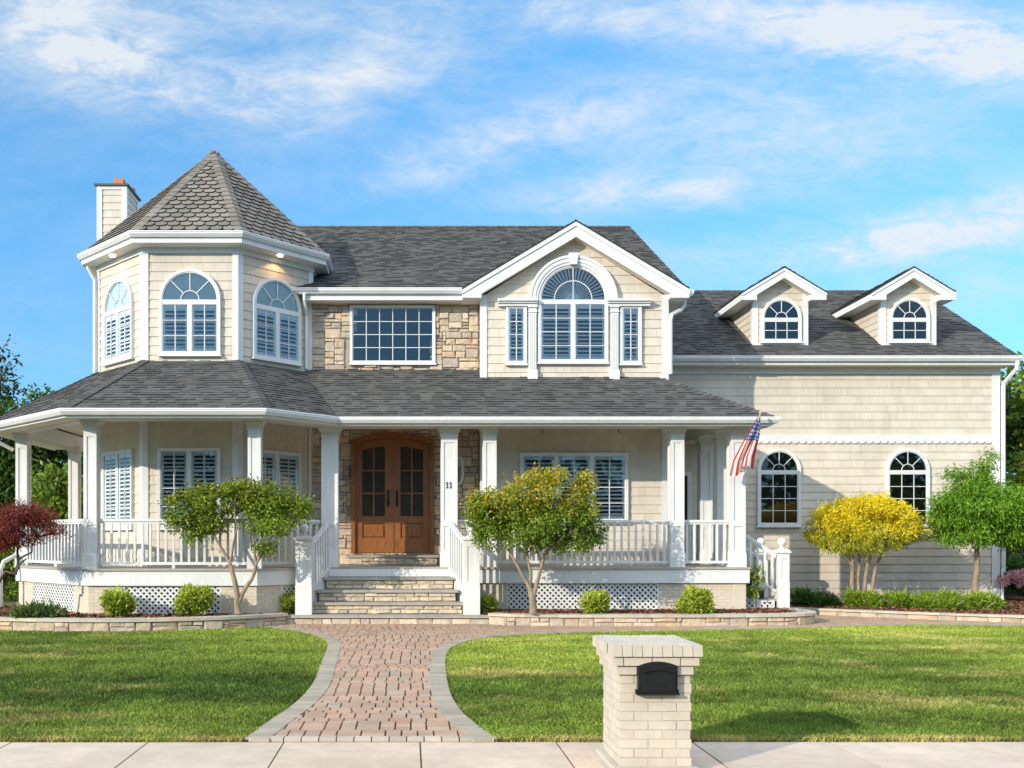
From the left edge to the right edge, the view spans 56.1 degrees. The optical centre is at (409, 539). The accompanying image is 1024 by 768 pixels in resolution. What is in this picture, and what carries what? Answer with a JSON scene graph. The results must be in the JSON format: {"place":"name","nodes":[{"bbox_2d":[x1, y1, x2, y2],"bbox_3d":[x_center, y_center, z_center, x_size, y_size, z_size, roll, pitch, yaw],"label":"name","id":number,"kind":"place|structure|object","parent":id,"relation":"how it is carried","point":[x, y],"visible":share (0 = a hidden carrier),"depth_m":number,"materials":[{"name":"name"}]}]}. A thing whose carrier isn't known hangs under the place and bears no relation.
{"place":"outdoors","nodes":[
{"label":"outdoors","id":0,"kind":"place"},
{"bbox_2d":[0,334,32,580],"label":"spruce tree","id":1,"kind":"object","parent":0,"point":[6,389],"visible":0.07,"depth_m":38.06,"materials":[{"name":"green plant"}]},
{"bbox_2d":[0,604,294,618],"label":"mulch bed","id":2,"kind":"object","parent":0,"point":[125,616],"visible":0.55,"depth_m":18.94,"materials":[{"name":"brown wood"}]},
{"bbox_2d":[1,597,68,623],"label":"hellebore plant","id":3,"kind":"object","parent":2,"relation":"on","point":[32,609],"visible":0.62,"depth_m":17.96,"materials":[{"name":"green plant"}]},
{"bbox_2d":[0,496,78,582],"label":"maple tree","id":4,"kind":"object","parent":2,"relation":"on","point":[15,522],"visible":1,"depth_m":18.22,"materials":[{"name":"red plant"}]},
{"bbox_2d":[99,584,139,616],"bbox_3d":[-5.604,1.210,18.456,0.779,0.713,0.778,0,0,0],"label":"round shrub","id":5,"kind":"object","parent":2,"relation":"on","point":[114,602],"visible":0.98,"depth_m":18.29,"materials":[{"name":"green plant"}]},
{"bbox_2d":[172,582,216,616],"bbox_3d":[-4.178,1.168,18.472,0.857,0.704,0.826,0,0,0],"label":"round shrub","id":6,"kind":"object","parent":2,"relation":"on","point":[194,600],"visible":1,"depth_m":18.33,"materials":[{"name":"green plant"}]},
{"bbox_2d":[156,473,317,613],"bbox_3d":[-3.348,0.061,18.472,3.139,2.767,1.524,0,0,0],"label":"maple tree","id":7,"kind":"object","parent":2,"relation":"on","point":[287,511],"visible":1,"depth_m":18.38,"materials":[{"name":"green plant"}]},
{"bbox_2d":[279,589,294,613],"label":"round shrub","id":8,"kind":"object","parent":2,"relation":"on","point":[287,601],"visible":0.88,"depth_m":19.48,"materials":[{"name":"green plant"}]},
{"bbox_2d":[0,742,1023,767],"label":"sidewalk","id":9,"kind":"structure","parent":0,"point":[491,755],"depth_m":7.55,"materials":[{"name":"concrete"}]},
{"bbox_2d":[590,635,702,767],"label":"mailbox","id":10,"kind":"object","parent":9,"relation":"on","point":[647,702],"visible":1,"depth_m":6.97,"materials":[{"name":"brick"}]},
{"bbox_2d":[635,665,678,693],"bbox_3d":[1.797,1.013,6.922,0.312,0.210,0.072,0,0,0],"label":"mailbox door","id":11,"kind":"structure","parent":10,"relation":"in","point":[655,678],"depth_m":6.90,"materials":[{"name":"black metal"}]},
{"bbox_2d":[0,0,1023,475],"label":"sky","id":12,"kind":"structure","parent":0,"point":[839,144],"materials":[{"name":"blue"}]},
{"bbox_2d":[0,580,1023,767],"bbox_3d":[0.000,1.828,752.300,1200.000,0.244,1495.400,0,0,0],"label":"ground","id":13,"kind":"structure","parent":0,"point":[10,602],"depth_m":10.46,"materials":[{"name":"green plant"}]},
{"bbox_2d":[0,394,19,520],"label":"broadleaf tree","id":14,"kind":"object","parent":13,"relation":"on","point":[5,459],"visible":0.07,"depth_m":35.23,"materials":[{"name":"green plant"}]},
{"bbox_2d":[0,548,37,601],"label":"broadleaf tree","id":15,"kind":"object","parent":13,"relation":"on","point":[10,587],"visible":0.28,"depth_m":26.68,"materials":[{"name":"green plant"}]},
{"bbox_2d":[0,379,82,550],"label":"broadleaf tree","id":16,"kind":"object","parent":13,"relation":"on","point":[39,453],"visible":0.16,"depth_m":35.40,"materials":[{"name":"green plant"}]},
{"bbox_2d":[7,458,82,564],"bbox_3d":[-11.565,-0.417,31.032,4.159,4.466,3.866,0,0,0],"label":"broadleaf tree","id":17,"kind":"object","parent":13,"relation":"on","point":[52,489],"visible":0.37,"depth_m":30.33,"materials":[{"name":"green plant"}]},
{"bbox_2d":[46,437,82,516],"bbox_3d":[-13.682,-1.822,39.833,5.168,7.056,6.038,0,0,-21],"label":"broadleaf tree","id":18,"kind":"object","parent":13,"relation":"on","point":[67,462],"visible":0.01,"depth_m":39.63,"materials":[{"name":"green plant"}]},
{"bbox_2d":[0,612,287,631],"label":"garden wall","id":19,"kind":"structure","parent":13,"relation":"on","point":[149,624],"depth_m":17.71,"materials":[{"name":"stone"}]},
{"bbox_2d":[0,150,1022,624],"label":"house","id":20,"kind":"structure","parent":13,"relation":"on","point":[388,398],"depth_m":21.56,"materials":[{"name":"beige wood"}]},
{"bbox_2d":[101,278,134,366],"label":"window","id":21,"kind":"structure","parent":20,"relation":"in","point":[118,312],"depth_m":21.26,"materials":[{"name":"white paint"}]},
{"bbox_2d":[101,449,134,530],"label":"window","id":22,"kind":"structure","parent":20,"relation":"in","point":[118,468],"depth_m":21.26,"materials":[{"name":"white paint"}]},
{"bbox_2d":[156,448,220,529],"bbox_3d":[-4.763,-1.101,20.550,1.395,1.773,0.105,0,0,0],"label":"window","id":23,"kind":"structure","parent":20,"relation":"in","point":[174,465],"depth_m":20.56,"materials":[{"name":"white paint"}]},
{"bbox_2d":[158,269,221,356],"bbox_3d":[-4.745,-4.897,20.550,1.360,1.882,0.105,0,0,0],"label":"window","id":24,"kind":"structure","parent":20,"relation":"in","point":[189,299],"depth_m":20.56,"materials":[{"name":"glass"}]},
{"bbox_2d":[251,278,302,366],"bbox_3d":[-2.961,-4.897,21.284,0.105,1.883,1.360,0,0,45],"label":"window","id":25,"kind":"structure","parent":20,"relation":"in","point":[276,312],"depth_m":21.26,"materials":[{"name":"glass"}]},
{"bbox_2d":[263,450,301,530],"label":"window","id":26,"kind":"structure","parent":20,"relation":"in","point":[278,466],"depth_m":21.43,"materials":[{"name":"white paint"}]},
{"bbox_2d":[355,438,391,552],"bbox_3d":[-0.837,-1.027,21.973,0.851,2.635,0.143,0,0,0],"label":"door leaf","id":27,"kind":"structure","parent":20,"relation":"in","point":[373,458],"depth_m":21.98,"materials":[{"name":"brown wood"}]},
{"bbox_2d":[349,305,435,365],"bbox_3d":[-0.400,-4.724,21.998,2.008,1.376,0.105,0,0,0],"label":"window","id":28,"kind":"structure","parent":20,"relation":"in","point":[395,335],"depth_m":22.03,"materials":[{"name":"glass"}]},
{"bbox_2d":[392,438,429,552],"bbox_3d":[0.026,-1.027,21.973,0.875,2.635,0.143,0,0,0],"label":"door leaf","id":29,"kind":"structure","parent":20,"relation":"in","point":[410,458],"depth_m":21.98,"materials":[{"name":"brown wood"}]},
{"bbox_2d":[505,306,527,365],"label":"window","id":30,"kind":"structure","parent":20,"relation":"in","point":[516,316],"depth_m":21.55,"materials":[{"name":"glass"}]},
{"bbox_2d":[520,453,627,519],"bbox_3d":[3.707,-1.173,21.547,2.481,1.602,0.105,0,0,0],"label":"window","id":31,"kind":"structure","parent":20,"relation":"in","point":[611,469],"depth_m":21.56,"materials":[{"name":"white paint"}]},
{"bbox_2d":[497,252,651,378],"bbox_3d":[3.706,-5.003,21.500,3.473,2.907,0.200,0,0,0],"label":"window","id":32,"kind":"structure","parent":20,"relation":"in","point":[573,293],"depth_m":21.53,"materials":[{"name":"white paint"}]},
{"bbox_2d":[619,306,642,365],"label":"window","id":33,"kind":"structure","parent":20,"relation":"in","point":[630,316],"depth_m":21.55,"materials":[{"name":"glass"}]},
{"bbox_2d":[684,472,690,560],"bbox_3d":[6.433,-0.564,23.765,1.147,2.268,0.070,0,0,0],"label":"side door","id":34,"kind":"structure","parent":20,"relation":"in","point":[687,475],"depth_m":23.73,"materials":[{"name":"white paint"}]},
{"bbox_2d":[730,411,761,476],"bbox_3d":[7.059,-1.965,19.754,0.475,1.314,0.758,0,0,-38],"label":"flag","id":35,"kind":"object","parent":20,"relation":"attached to","point":[745,454],"visible":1,"depth_m":19.70,"materials":[{"name":"multicoloured fabric"}]},
{"bbox_2d":[756,448,801,526],"bbox_3d":[9.193,-1.295,23.748,1.120,1.963,0.105,0,0,0],"label":"window","id":36,"kind":"structure","parent":20,"relation":"in","point":[778,470],"depth_m":23.78,"materials":[{"name":"glass"}]},
{"bbox_2d":[885,448,929,526],"bbox_3d":[12.398,-1.295,23.748,1.120,1.963,0.105,0,0,0],"label":"window","id":37,"kind":"structure","parent":20,"relation":"in","point":[907,471],"depth_m":23.78,"materials":[{"name":"glass"}]},
{"bbox_2d":[488,608,816,625],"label":"garden wall","id":38,"kind":"structure","parent":13,"relation":"on","point":[660,619],"depth_m":18.61,"materials":[{"name":"stone"}]},
{"bbox_2d":[790,607,1023,622],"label":"garden wall","id":39,"kind":"structure","parent":13,"relation":"on","point":[1007,618],"depth_m":20.24,"materials":[{"name":"stone"}]},
{"bbox_2d":[1000,545,1022,596],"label":"trellis gate","id":40,"kind":"structure","parent":13,"relation":"on","point":[1007,589],"depth_m":26.48,"materials":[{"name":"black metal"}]},
{"bbox_2d":[1000,350,1023,485],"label":"broadleaf tree","id":41,"kind":"object","parent":13,"relation":"on","point":[1014,421],"visible":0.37,"depth_m":29.67,"materials":[{"name":"green plant"}]},
{"bbox_2d":[1004,547,1020,596],"bbox_3d":[17.901,0.564,27.425,2.789,2.750,2.880,0,0,0],"label":"broadleaf tree","id":42,"kind":"object","parent":13,"relation":"on","point":[1008,593],"visible":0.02,"depth_m":27.51,"materials":[{"name":"green plant"}]},
{"bbox_2d":[1010,366,1023,473],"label":"broadleaf tree","id":43,"kind":"object","parent":13,"relation":"on","point":[1019,381],"depth_m":36.45,"materials":[{"name":"green plant"}]},
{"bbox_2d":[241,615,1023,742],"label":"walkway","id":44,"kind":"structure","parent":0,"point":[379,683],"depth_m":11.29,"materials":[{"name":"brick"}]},
{"bbox_2d":[790,595,1023,614],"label":"mulch bed","id":45,"kind":"object","parent":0,"point":[942,611],"visible":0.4,"depth_m":21.26,"materials":[{"name":"brown wood"}]},
{"bbox_2d":[790,584,820,606],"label":"juniper shrub","id":46,"kind":"object","parent":45,"relation":"on","point":[804,596],"visible":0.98,"depth_m":22.14,"materials":[{"name":"green plant"}]},
{"bbox_2d":[813,589,843,606],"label":"juniper shrub","id":47,"kind":"object","parent":45,"relation":"on","point":[825,598],"visible":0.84,"depth_m":22.17,"materials":[{"name":"green plant"}]},
{"bbox_2d":[839,586,889,607],"bbox_3d":[10.416,1.408,21.907,1.056,0.717,0.918,0,0,0],"label":"juniper shrub","id":48,"kind":"object","parent":45,"relation":"on","point":[867,599],"visible":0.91,"depth_m":21.81,"materials":[{"name":"green plant"}]},
{"bbox_2d":[800,489,934,594],"bbox_3d":[10.562,0.120,21.886,3.010,2.617,2.189,0,0,0],"label":"broadleaf tree","id":49,"kind":"object","parent":45,"relation":"on","point":[845,522],"visible":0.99,"depth_m":21.68,"materials":[{"name":"yellow plant"}]},
{"bbox_2d":[875,585,916,608],"bbox_3d":[11.021,1.412,21.766,1.102,0.796,0.885,0,0,41],"label":"juniper shrub","id":50,"kind":"object","parent":45,"relation":"on","point":[898,599],"visible":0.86,"depth_m":21.58,"materials":[{"name":"green plant"}]},
{"bbox_2d":[903,587,938,609],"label":"juniper shrub","id":51,"kind":"object","parent":45,"relation":"on","point":[926,601],"visible":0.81,"depth_m":21.32,"materials":[{"name":"green plant"}]},
{"bbox_2d":[932,588,975,609],"bbox_3d":[11.994,1.372,21.206,0.998,0.688,0.970,0,0,0],"label":"juniper shrub","id":52,"kind":"object","parent":45,"relation":"on","point":[946,599],"visible":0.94,"depth_m":21.01,"materials":[{"name":"green plant"}]},
{"bbox_2d":[920,446,1023,593],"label":"broadleaf tree","id":53,"kind":"object","parent":45,"relation":"on","point":[978,511],"visible":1,"depth_m":21.37,"materials":[{"name":"green plant"}]},
{"bbox_2d":[962,590,1006,610],"bbox_3d":[12.686,1.373,21.102,0.938,0.697,0.860,0,0,32],"label":"juniper shrub","id":54,"kind":"object","parent":45,"relation":"on","point":[982,600],"visible":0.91,"depth_m":20.94,"materials":[{"name":"green plant"}]},
{"bbox_2d":[996,551,1023,596],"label":"hydrangea bush","id":55,"kind":"object","parent":45,"relation":"on","point":[1012,579],"visible":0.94,"depth_m":23.70,"materials":[{"name":"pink plant"}]},
{"bbox_2d":[1000,443,1023,560],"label":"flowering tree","id":56,"kind":"object","parent":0,"point":[1019,478],"visible":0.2,"depth_m":25.37,"materials":[{"name":"green plant"}]},
{"label":"mulch bed","id":57,"kind":"structure","parent":0,"visible":0},
{"bbox_2d":[480,592,499,613],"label":"round shrub","id":58,"kind":"object","parent":57,"relation":"on","point":[489,603],"visible":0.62,"depth_m":19.48,"materials":[{"name":"green plant"}]},
{"bbox_2d":[457,462,609,613],"bbox_3d":[2.390,-0.042,18.581,2.750,2.983,2.095,0,0,30],"label":"maple tree","id":59,"kind":"object","parent":57,"relation":"on","point":[535,520],"visible":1,"depth_m":18.36,"materials":[{"name":"green plant"}]},
{"bbox_2d":[577,587,612,613],"bbox_3d":[3.656,1.226,18.948,0.744,0.661,0.754,0,0,0],"label":"round shrub","id":60,"kind":"object","parent":57,"relation":"on","point":[595,601],"visible":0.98,"depth_m":18.83,"materials":[{"name":"green plant"}]},
{"bbox_2d":[482,607,805,614],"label":"mulch chips","id":61,"kind":"object","parent":57,"relation":"on","point":[748,610],"visible":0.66,"depth_m":19.56,"materials":[{"name":"brown wood"}]},
{"bbox_2d":[674,584,715,613],"bbox_3d":[5.695,1.222,18.993,0.846,0.746,0.731,0,0,0],"label":"round shrub","id":62,"kind":"object","parent":57,"relation":"on","point":[692,599],"visible":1,"depth_m":18.88,"materials":[{"name":"green plant"}]},
{"bbox_2d":[746,564,764,607],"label":"climbing plant","id":63,"kind":"object","parent":57,"relation":"on","point":[753,575],"visible":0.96,"depth_m":20.38,"materials":[{"name":"green plant"}]}
]}

